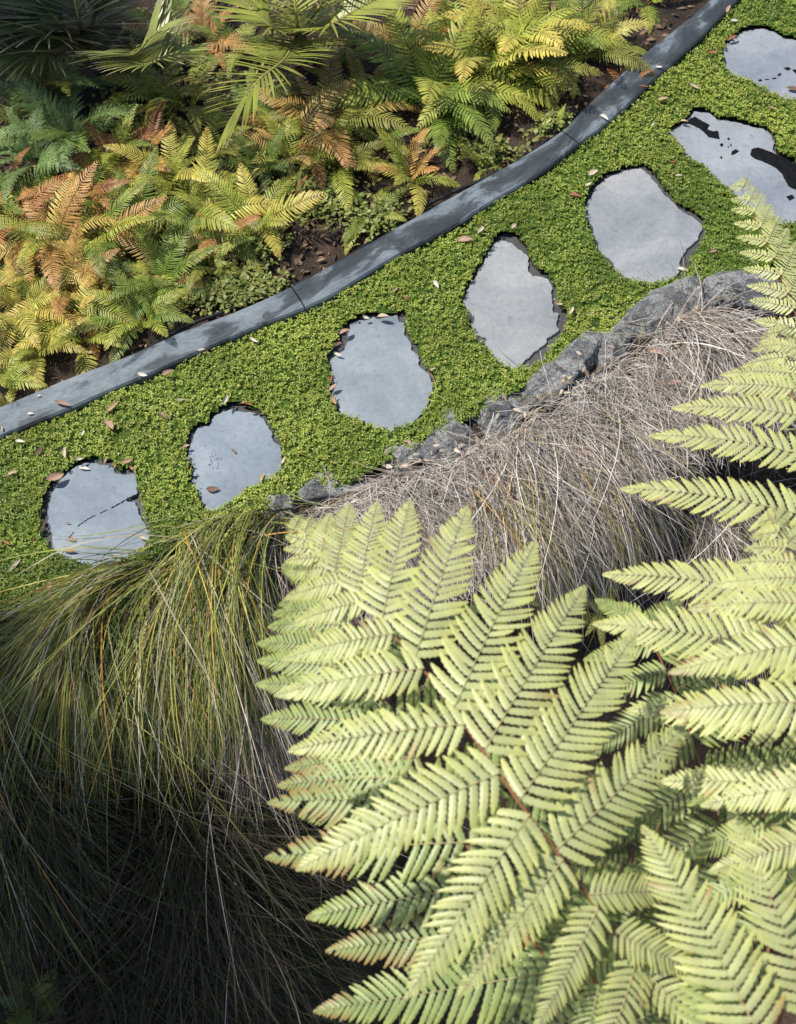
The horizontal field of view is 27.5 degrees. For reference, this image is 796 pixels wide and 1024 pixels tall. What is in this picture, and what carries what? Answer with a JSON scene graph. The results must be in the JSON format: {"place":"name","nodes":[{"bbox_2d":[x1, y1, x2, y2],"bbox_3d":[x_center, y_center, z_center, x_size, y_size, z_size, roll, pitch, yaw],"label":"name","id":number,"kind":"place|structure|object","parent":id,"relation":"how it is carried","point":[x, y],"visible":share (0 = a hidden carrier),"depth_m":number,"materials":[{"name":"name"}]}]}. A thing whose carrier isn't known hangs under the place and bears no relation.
{"place":"outdoors","nodes":[
{"label":"outdoors","id":0,"kind":"place"},
{"bbox_2d":[0,0,795,1023],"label":"ground","id":1,"kind":"structure","parent":0,"point":[60,368],"depth_m":6.82,"materials":[{"name":"soil"}]},
{"bbox_2d":[0,345,47,390],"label":"fern","id":2,"kind":"object","parent":1,"relation":"on","point":[6,376],"visible":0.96,"depth_m":6.43,"materials":[{"name":"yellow plant"}]},
{"bbox_2d":[0,147,65,223],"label":"fern","id":3,"kind":"object","parent":1,"relation":"on","point":[25,150],"visible":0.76,"depth_m":6.91,"materials":[{"name":"green plant"}]},
{"bbox_2d":[0,103,83,203],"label":"fern","id":4,"kind":"object","parent":1,"relation":"on","point":[51,155],"visible":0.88,"depth_m":6.95,"materials":[{"name":"green plant"}]},
{"bbox_2d":[0,238,85,376],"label":"fern","id":5,"kind":"object","parent":1,"relation":"on","point":[15,297],"visible":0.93,"depth_m":6.60,"materials":[{"name":"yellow plant"}]},
{"bbox_2d":[0,309,89,391],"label":"fern","id":6,"kind":"object","parent":1,"relation":"on","point":[31,350],"visible":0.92,"depth_m":6.48,"materials":[{"name":"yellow plant"}]},
{"bbox_2d":[0,965,89,1023],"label":"fern","id":7,"kind":"object","parent":1,"relation":"on","point":[46,987],"visible":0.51,"depth_m":5.96,"materials":[{"name":"green plant"}]},
{"bbox_2d":[0,171,93,287],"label":"fern","id":8,"kind":"object","parent":1,"relation":"on","point":[50,184],"visible":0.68,"depth_m":6.80,"materials":[{"name":"orange plant"}]},
{"bbox_2d":[0,225,97,322],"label":"fern","id":9,"kind":"object","parent":1,"relation":"on","point":[14,279],"visible":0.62,"depth_m":6.62,"materials":[{"name":"orange plant"}]},
{"bbox_2d":[0,39,119,123],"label":"fern","id":10,"kind":"object","parent":1,"relation":"on","point":[62,83],"visible":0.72,"depth_m":7.14,"materials":[{"name":"green plant"}]},
{"bbox_2d":[0,160,127,291],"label":"fern","id":11,"kind":"object","parent":1,"relation":"on","point":[70,210],"visible":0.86,"depth_m":6.72,"materials":[{"name":"orange plant"}]},
{"bbox_2d":[0,69,142,165],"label":"fern","id":12,"kind":"object","parent":1,"relation":"on","point":[99,116],"visible":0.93,"depth_m":7.03,"materials":[{"name":"green plant"}]},
{"bbox_2d":[0,218,142,358],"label":"fern","id":13,"kind":"object","parent":1,"relation":"on","point":[71,287],"visible":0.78,"depth_m":6.60,"materials":[{"name":"yellow plant"}]},
{"bbox_2d":[0,0,145,81],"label":"young palm","id":14,"kind":"object","parent":1,"relation":"on","point":[26,21],"visible":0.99,"depth_m":7.01,"materials":[{"name":"green plant"}]},
{"bbox_2d":[15,144,131,234],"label":"fern","id":15,"kind":"object","parent":1,"relation":"on","point":[91,194],"visible":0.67,"depth_m":6.86,"materials":[{"name":"green plant"}]},
{"bbox_2d":[11,266,145,375],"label":"fern","id":16,"kind":"object","parent":1,"relation":"on","point":[56,340],"visible":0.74,"depth_m":6.54,"materials":[{"name":"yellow plant"}]},
{"bbox_2d":[7,180,166,295],"bbox_3d":[-1.255,-1.174,6.702,0.638,0.309,0.634,0,58,0],"label":"fern","id":17,"kind":"object","parent":1,"relation":"on","point":[100,230],"visible":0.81,"depth_m":6.66,"materials":[{"name":"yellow plant"}]},
{"bbox_2d":[39,457,150,566],"bbox_3d":[-1.136,0.017,6.155,0.462,0.062,0.528,0,58,0],"label":"stepping stone","id":18,"kind":"object","parent":1,"relation":"on","point":[98,496],"visible":0.74,"depth_m":6.13,"materials":[{"name":"stone"}]},
{"bbox_2d":[47,223,167,298],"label":"fern","id":19,"kind":"object","parent":1,"relation":"on","point":[121,254],"visible":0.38,"depth_m":6.65,"materials":[{"name":"orange plant"}]},
{"bbox_2d":[56,259,170,319],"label":"fern","id":20,"kind":"object","parent":1,"relation":"on","point":[88,297],"visible":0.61,"depth_m":6.63,"materials":[{"name":"green plant"}]},
{"bbox_2d":[0,583,238,973],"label":"tussock","id":21,"kind":"object","parent":1,"relation":"on","point":[7,619],"visible":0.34,"depth_m":5.62,"materials":[{"name":"green plant"}]},
{"bbox_2d":[71,104,181,191],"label":"fern","id":22,"kind":"object","parent":1,"relation":"on","point":[123,128],"visible":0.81,"depth_m":7.02,"materials":[{"name":"green plant"}]},
{"bbox_2d":[63,260,193,363],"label":"fern","id":23,"kind":"object","parent":1,"relation":"on","point":[134,309],"visible":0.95,"depth_m":6.56,"materials":[{"name":"green plant"}]},
{"bbox_2d":[96,100,171,201],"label":"fern","id":24,"kind":"object","parent":1,"relation":"on","point":[133,165],"visible":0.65,"depth_m":7.00,"materials":[{"name":"green plant"}]},
{"bbox_2d":[73,0,215,76],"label":"young palm","id":25,"kind":"object","parent":1,"relation":"on","point":[124,59],"visible":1,"depth_m":6.81,"materials":[{"name":"green plant"}]},
{"bbox_2d":[85,146,213,267],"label":"fern","id":26,"kind":"object","parent":1,"relation":"on","point":[167,215],"visible":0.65,"depth_m":6.80,"materials":[{"name":"green plant"}]},
{"bbox_2d":[97,40,203,133],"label":"fern","id":27,"kind":"object","parent":1,"relation":"on","point":[150,93],"visible":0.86,"depth_m":7.16,"materials":[{"name":"green plant"}]},
{"bbox_2d":[0,288,304,439],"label":"edging board","id":28,"kind":"object","parent":1,"relation":"on","point":[77,393],"visible":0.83,"depth_m":6.44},
{"bbox_2d":[99,215,219,312],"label":"fern","id":29,"kind":"object","parent":1,"relation":"on","point":[143,245],"visible":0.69,"depth_m":6.71,"materials":[{"name":"green plant"}]},
{"bbox_2d":[0,657,322,1023],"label":"tussock","id":30,"kind":"object","parent":1,"relation":"on","point":[17,860],"visible":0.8,"depth_m":5.59,"materials":[{"name":"green plant"}]},
{"bbox_2d":[106,214,222,333],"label":"fern","id":31,"kind":"object","parent":1,"relation":"on","point":[163,270],"visible":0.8,"depth_m":6.68,"materials":[{"name":"green plant"}]},
{"bbox_2d":[112,0,216,75],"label":"fern","id":32,"kind":"object","parent":1,"relation":"on","point":[175,5],"visible":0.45,"depth_m":7.40,"materials":[{"name":"green plant"}]},
{"bbox_2d":[97,120,246,209],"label":"fern","id":33,"kind":"object","parent":1,"relation":"on","point":[178,154],"visible":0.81,"depth_m":6.88,"materials":[{"name":"green plant"}]},
{"bbox_2d":[126,55,243,135],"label":"fern","id":34,"kind":"object","parent":1,"relation":"on","point":[185,107],"visible":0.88,"depth_m":7.13,"materials":[{"name":"green plant"}]},
{"bbox_2d":[122,0,255,93],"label":"fern","id":35,"kind":"object","parent":1,"relation":"on","point":[201,14],"visible":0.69,"depth_m":7.35,"materials":[{"name":"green plant"}]},
{"bbox_2d":[109,127,287,257],"bbox_3d":[-0.832,-1.338,6.854,0.732,0.246,0.622,0,58,0],"label":"fern","id":36,"kind":"object","parent":1,"relation":"on","point":[219,220],"visible":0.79,"depth_m":6.86,"materials":[{"name":"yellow plant"}]},
{"bbox_2d":[147,81,258,196],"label":"fern","id":37,"kind":"object","parent":1,"relation":"on","point":[227,150],"visible":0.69,"depth_m":7.04,"materials":[{"name":"green plant"}]},
{"bbox_2d":[163,229,254,287],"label":"fern","id":38,"kind":"object","parent":1,"relation":"on","point":[201,268],"visible":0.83,"depth_m":6.74,"materials":[{"name":"green plant"}]},
{"bbox_2d":[0,748,446,1023],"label":"tussock","id":39,"kind":"object","parent":1,"relation":"on","point":[112,1012],"visible":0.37,"depth_m":5.93,"materials":[{"name":"green plant"}]},
{"bbox_2d":[15,500,434,895],"bbox_3d":[-0.632,0.668,5.878,1.745,1.398,1.543,0,58,0],"label":"tussock","id":40,"kind":"object","parent":1,"relation":"on","point":[201,644],"visible":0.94,"depth_m":5.69,"materials":[{"name":"green plant"}]},
{"bbox_2d":[170,187,287,274],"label":"fern","id":41,"kind":"object","parent":1,"relation":"on","point":[204,205],"visible":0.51,"depth_m":6.79,"materials":[{"name":"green plant"}]},
{"bbox_2d":[184,8,279,75],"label":"fern","id":42,"kind":"object","parent":1,"relation":"on","point":[220,31],"visible":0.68,"depth_m":7.33,"materials":[{"name":"green plant"}]},
{"bbox_2d":[196,206,267,275],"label":"fern","id":43,"kind":"object","parent":1,"relation":"on","point":[250,218],"visible":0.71,"depth_m":6.76,"materials":[{"name":"green plant"}]},
{"bbox_2d":[183,402,285,510],"bbox_3d":[-0.654,-0.209,6.297,0.456,0.062,0.430,-32,63,-18],"label":"stepping stone","id":44,"kind":"object","parent":1,"relation":"on","point":[246,435],"visible":0.81,"depth_m":6.27,"materials":[{"name":"stone"}]},
{"bbox_2d":[0,529,474,891],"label":"tussock","id":45,"kind":"object","parent":1,"relation":"on","point":[58,629],"visible":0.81,"depth_m":5.61,"materials":[{"name":"green plant"}]},
{"bbox_2d":[178,161,325,258],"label":"fern","id":46,"kind":"object","parent":1,"relation":"on","point":[268,216],"visible":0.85,"depth_m":6.81,"materials":[{"name":"green plant"}]},
{"bbox_2d":[206,122,298,196],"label":"fern","id":47,"kind":"object","parent":1,"relation":"on","point":[272,147],"visible":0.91,"depth_m":7.01,"materials":[{"name":"green plant"}]},
{"bbox_2d":[208,68,297,152],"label":"fern","id":48,"kind":"object","parent":1,"relation":"on","point":[259,101],"visible":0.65,"depth_m":7.13,"materials":[{"name":"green plant"}]},
{"bbox_2d":[2,696,504,1023],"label":"tussock","id":49,"kind":"object","parent":1,"relation":"on","point":[249,878],"visible":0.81,"depth_m":5.87,"materials":[{"name":"green plant"}]},
{"bbox_2d":[122,605,408,888],"bbox_3d":[-0.580,0.874,6.029,1.241,1.068,1.007,0,58,0],"label":"tussock","id":50,"kind":"object","parent":1,"relation":"on","point":[267,756],"visible":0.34,"depth_m":5.84,"materials":[{"name":"brown plant"}]},
{"bbox_2d":[266,494,298,526],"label":"boulder","id":51,"kind":"object","parent":1,"relation":"on","point":[282,499],"visible":0.19,"depth_m":6.12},
{"bbox_2d":[213,72,359,198],"bbox_3d":[-0.489,-1.708,7.121,0.651,0.205,0.778,0,58,0],"label":"fern","id":52,"kind":"object","parent":1,"relation":"on","point":[314,134],"visible":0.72,"depth_m":7.08,"materials":[{"name":"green plant"}]},
{"bbox_2d":[265,163,307,217],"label":"fern","id":53,"kind":"object","parent":1,"relation":"on","point":[296,192],"visible":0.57,"depth_m":6.94,"materials":[{"name":"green plant"}]},
{"bbox_2d":[0,0,574,346],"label":"weeds","id":54,"kind":"object","parent":1,"relation":"on","point":[247,287],"visible":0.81,"depth_m":6.89,"materials":[{"name":"green plant"}]},
{"bbox_2d":[249,106,344,179],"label":"fern","id":55,"kind":"object","parent":1,"relation":"on","point":[287,141],"visible":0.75,"depth_m":7.06,"materials":[{"name":"green plant"}]},
{"bbox_2d":[201,0,421,154],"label":"young palm","id":56,"kind":"object","parent":1,"relation":"on","point":[296,30],"visible":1,"depth_m":6.87,"materials":[{"name":"green plant"}]},
{"bbox_2d":[235,43,414,182],"bbox_3d":[-0.335,-1.708,7.057,0.818,0.314,0.694,-26,62,-16],"label":"fern","id":57,"kind":"object","parent":1,"relation":"on","point":[328,120],"visible":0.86,"depth_m":7.11,"materials":[{"name":"green plant"}]},
{"bbox_2d":[296,472,382,505],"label":"boulder","id":58,"kind":"object","parent":1,"relation":"on","point":[311,493],"visible":0.25,"depth_m":6.16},
{"bbox_2d":[279,104,401,212],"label":"fern","id":59,"kind":"object","parent":1,"relation":"on","point":[328,160],"visible":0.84,"depth_m":6.96,"materials":[{"name":"green plant"}]},
{"bbox_2d":[284,21,396,67],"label":"fern","id":60,"kind":"object","parent":1,"relation":"on","point":[345,61],"visible":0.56,"depth_m":7.31,"materials":[{"name":"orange plant"}]},
{"bbox_2d":[300,47,421,137],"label":"fern","id":61,"kind":"object","parent":1,"relation":"on","point":[376,74],"visible":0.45,"depth_m":7.21,"materials":[{"name":"brown plant"}]},
{"bbox_2d":[147,106,575,346],"bbox_3d":[-0.076,-1.199,6.874,2.248,0.027,0.120,-32,63,-19],"label":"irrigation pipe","id":62,"kind":"object","parent":1,"relation":"on","point":[375,237],"visible":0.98,"depth_m":6.83,"materials":[{"name":"plastic"}]},
{"bbox_2d":[332,186,410,254],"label":"fern","id":63,"kind":"object","parent":1,"relation":"on","point":[352,235],"visible":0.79,"depth_m":6.86,"materials":[{"name":"green plant"}]},
{"bbox_2d":[336,101,422,158],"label":"fern","id":64,"kind":"object","parent":1,"relation":"on","point":[372,137],"visible":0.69,"depth_m":7.12,"materials":[{"name":"green plant"}]},
{"bbox_2d":[326,312,433,430],"bbox_3d":[-0.090,-0.536,6.502,0.451,0.060,0.624,-18,60,-11],"label":"stepping stone","id":65,"kind":"object","parent":1,"relation":"on","point":[381,376],"visible":0.84,"depth_m":6.48,"materials":[{"name":"stone"}]},
{"bbox_2d":[0,0,795,620],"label":"ground cover","id":66,"kind":"object","parent":1,"relation":"on","point":[278,372],"visible":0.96,"depth_m":6.53,"materials":[{"name":"green plant"}]},
{"bbox_2d":[0,0,795,1018],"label":"leaf litter","id":67,"kind":"object","parent":1,"relation":"on","point":[298,260],"visible":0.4,"depth_m":6.87,"materials":[{"name":"plant"}]},
{"bbox_2d":[547,231,795,501],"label":"tussock","id":68,"kind":"object","parent":67,"relation":"on","point":[739,355],"visible":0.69,"depth_m":6.44,"materials":[{"name":"beige plant"}]},
{"bbox_2d":[385,442,419,474],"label":"boulder","id":69,"kind":"object","parent":1,"relation":"on","point":[400,452],"visible":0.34,"depth_m":6.25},
{"bbox_2d":[352,0,464,73],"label":"fern","id":70,"kind":"object","parent":1,"relation":"on","point":[419,14],"visible":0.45,"depth_m":7.38,"materials":[{"name":"green plant"}]},
{"bbox_2d":[363,126,460,216],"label":"fern","id":71,"kind":"object","parent":1,"relation":"on","point":[406,169],"visible":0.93,"depth_m":6.99,"materials":[{"name":"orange plant"}]},
{"bbox_2d":[274,392,551,702],"bbox_3d":[0.003,0.099,6.152,1.244,0.701,1.126,-26,61,-15],"label":"tussock","id":72,"kind":"object","parent":1,"relation":"on","point":[379,479],"visible":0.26,"depth_m":6.11,"materials":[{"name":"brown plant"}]},
{"bbox_2d":[306,0,534,172],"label":"fern","id":73,"kind":"object","parent":1,"relation":"on","point":[423,84],"visible":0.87,"depth_m":7.16,"materials":[{"name":"green plant"}]},
{"bbox_2d":[292,132,577,311],"bbox_3d":[0.179,-1.203,6.924,1.474,0.172,0.148,-33,64,-19],"label":"edging board","id":74,"kind":"object","parent":1,"relation":"on","point":[452,214],"visible":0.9,"depth_m":6.83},
{"bbox_2d":[394,44,495,158],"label":"fern","id":75,"kind":"object","parent":1,"relation":"on","point":[446,132],"visible":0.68,"depth_m":7.16,"materials":[{"name":"green plant"}]},
{"bbox_2d":[413,408,483,467],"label":"boulder","id":76,"kind":"object","parent":1,"relation":"on","point":[424,450],"visible":0.64,"depth_m":6.28,"materials":[{"name":"stone"}]},
{"bbox_2d":[386,0,546,85],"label":"fern","id":77,"kind":"object","parent":1,"relation":"on","point":[440,18],"visible":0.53,"depth_m":7.35,"materials":[{"name":"green plant"}]},
{"bbox_2d":[456,133,503,179],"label":"fern","id":78,"kind":"object","parent":1,"relation":"on","point":[477,150],"visible":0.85,"depth_m":7.06,"materials":[{"name":"green plant"}]},
{"bbox_2d":[398,0,592,128],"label":"fern","id":79,"kind":"object","parent":1,"relation":"on","point":[470,60],"visible":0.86,"depth_m":7.25,"materials":[{"name":"green plant"}]},
{"bbox_2d":[433,31,559,147],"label":"fern","id":80,"kind":"object","parent":1,"relation":"on","point":[533,92],"visible":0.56,"depth_m":7.22,"materials":[{"name":"green plant"}]},
{"bbox_2d":[468,388,529,439],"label":"boulder","id":81,"kind":"object","parent":1,"relation":"on","point":[503,407],"visible":0.58,"depth_m":6.34,"materials":[{"name":"stone"}]},
{"bbox_2d":[466,573,539,637],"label":"fern","id":82,"kind":"object","parent":1,"relation":"on","point":[495,613],"visible":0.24,"depth_m":6.08,"materials":[{"name":"green plant"}]},
{"bbox_2d":[460,234,567,368],"bbox_3d":[0.462,-0.848,6.697,0.435,0.060,0.747,-14,59,-9],"label":"stepping stone","id":83,"kind":"object","parent":1,"relation":"on","point":[510,296],"visible":0.85,"depth_m":6.66,"materials":[{"name":"stone"}]},
{"bbox_2d":[256,319,795,1023],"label":"tree fern","id":84,"kind":"object","parent":1,"relation":"on","point":[644,957],"visible":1,"depth_m":3.58,"materials":[{"name":"green plant"}]},
{"bbox_2d":[441,0,629,102],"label":"fern","id":85,"kind":"object","parent":1,"relation":"on","point":[547,42],"visible":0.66,"depth_m":7.32,"materials":[{"name":"yellow plant"}]},
{"bbox_2d":[515,373,555,412],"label":"boulder","id":86,"kind":"object","parent":1,"relation":"on","point":[538,384],"visible":0.45,"depth_m":6.40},
{"bbox_2d":[276,290,795,691],"bbox_3d":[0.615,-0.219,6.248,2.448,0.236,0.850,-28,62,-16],"label":"dead grass","id":87,"kind":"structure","parent":1,"relation":"on","point":[652,417],"depth_m":6.22,"materials":[{"name":"plant"}]},
{"bbox_2d":[481,36,603,97],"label":"fern","id":88,"kind":"object","parent":1,"relation":"on","point":[543,78],"visible":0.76,"depth_m":7.28,"materials":[{"name":"green plant"}]},
{"bbox_2d":[524,328,605,401],"bbox_3d":[0.677,-0.597,6.566,0.226,0.223,0.558,38,65,21],"label":"boulder","id":89,"kind":"object","parent":1,"relation":"on","point":[588,345],"visible":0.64,"depth_m":6.45,"materials":[{"name":"stone"}]},
{"bbox_2d":[514,0,655,112],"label":"fern","id":90,"kind":"object","parent":1,"relation":"on","point":[590,18],"visible":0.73,"depth_m":7.34,"materials":[{"name":"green plant"}]},
{"bbox_2d":[564,371,633,419],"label":"boulder","id":91,"kind":"object","parent":1,"relation":"on","point":[587,382],"visible":0.16,"depth_m":6.43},
{"bbox_2d":[431,342,768,656],"bbox_3d":[0.846,-0.030,6.521,1.498,0.986,1.153,0,58,0],"label":"tussock","id":92,"kind":"object","parent":1,"relation":"on","point":[639,528],"visible":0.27,"depth_m":6.29,"materials":[{"name":"beige plant"}]},
{"bbox_2d":[565,583,636,647],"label":"fern","id":93,"kind":"object","parent":1,"relation":"on","point":[597,618],"visible":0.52,"depth_m":6.34,"materials":[{"name":"green plant"}]},
{"bbox_2d":[561,0,654,71],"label":"fern","id":94,"kind":"object","parent":1,"relation":"on","point":[621,26],"visible":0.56,"depth_m":7.41,"materials":[{"name":"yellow plant"}]},
{"bbox_2d":[594,331,632,368],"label":"boulder","id":95,"kind":"object","parent":1,"relation":"on","point":[612,339],"visible":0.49,"depth_m":6.54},
{"bbox_2d":[597,0,661,33],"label":"fern","id":96,"kind":"object","parent":1,"relation":"on","point":[627,3],"visible":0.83,"depth_m":7.60,"materials":[{"name":"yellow plant"}]},
{"bbox_2d":[582,165,705,284],"bbox_3d":[1.020,-1.193,6.913,0.524,0.060,0.660,-31,63,-18],"label":"stepping stone","id":97,"kind":"object","parent":1,"relation":"on","point":[637,217],"visible":0.88,"depth_m":6.89,"materials":[{"name":"stone"}]},
{"bbox_2d":[561,0,741,148],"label":"edging board","id":98,"kind":"object","parent":1,"relation":"on","point":[623,91],"visible":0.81,"depth_m":7.31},
{"bbox_2d":[609,276,715,340],"bbox_3d":[1.073,-0.797,6.662,0.622,0.247,0.246,-27,62,-16],"label":"boulder","id":99,"kind":"object","parent":1,"relation":"on","point":[654,303],"visible":0.56,"depth_m":6.58,"materials":[{"name":"stone"}]},
{"bbox_2d":[627,352,709,430],"bbox_3d":[1.091,-0.506,6.549,0.461,0.238,0.248,-31,63,-18],"label":"boulder","id":100,"kind":"object","parent":1,"relation":"on","point":[659,388],"visible":0.11,"depth_m":6.46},
{"bbox_2d":[585,461,795,758],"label":"tussock","id":101,"kind":"object","parent":1,"relation":"on","point":[720,541],"visible":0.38,"depth_m":6.58,"materials":[{"name":"beige plant"}]},
{"bbox_2d":[668,111,795,222],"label":"stepping stone","id":102,"kind":"object","parent":1,"relation":"on","point":[729,152],"visible":0.83,"depth_m":7.10,"materials":[{"name":"stone"}]},
{"bbox_2d":[680,454,795,710],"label":"tussock","id":103,"kind":"object","parent":1,"relation":"on","point":[793,516],"visible":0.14,"depth_m":6.81,"materials":[{"name":"beige plant"}]},
{"bbox_2d":[702,269,787,317],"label":"boulder","id":104,"kind":"object","parent":1,"relation":"on","point":[718,281],"visible":0.52,"depth_m":6.65,"materials":[{"name":"stone"}]},
{"bbox_2d":[720,28,795,99],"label":"stepping stone","id":105,"kind":"object","parent":1,"relation":"on","point":[763,56],"visible":0.81,"depth_m":7.43,"materials":[{"name":"stone"}]},
{"bbox_2d":[730,177,795,468],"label":"tree fern","id":106,"kind":"object","parent":1,"relation":"on","point":[772,255],"visible":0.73,"depth_m":5.50,"materials":[{"name":"green plant"}]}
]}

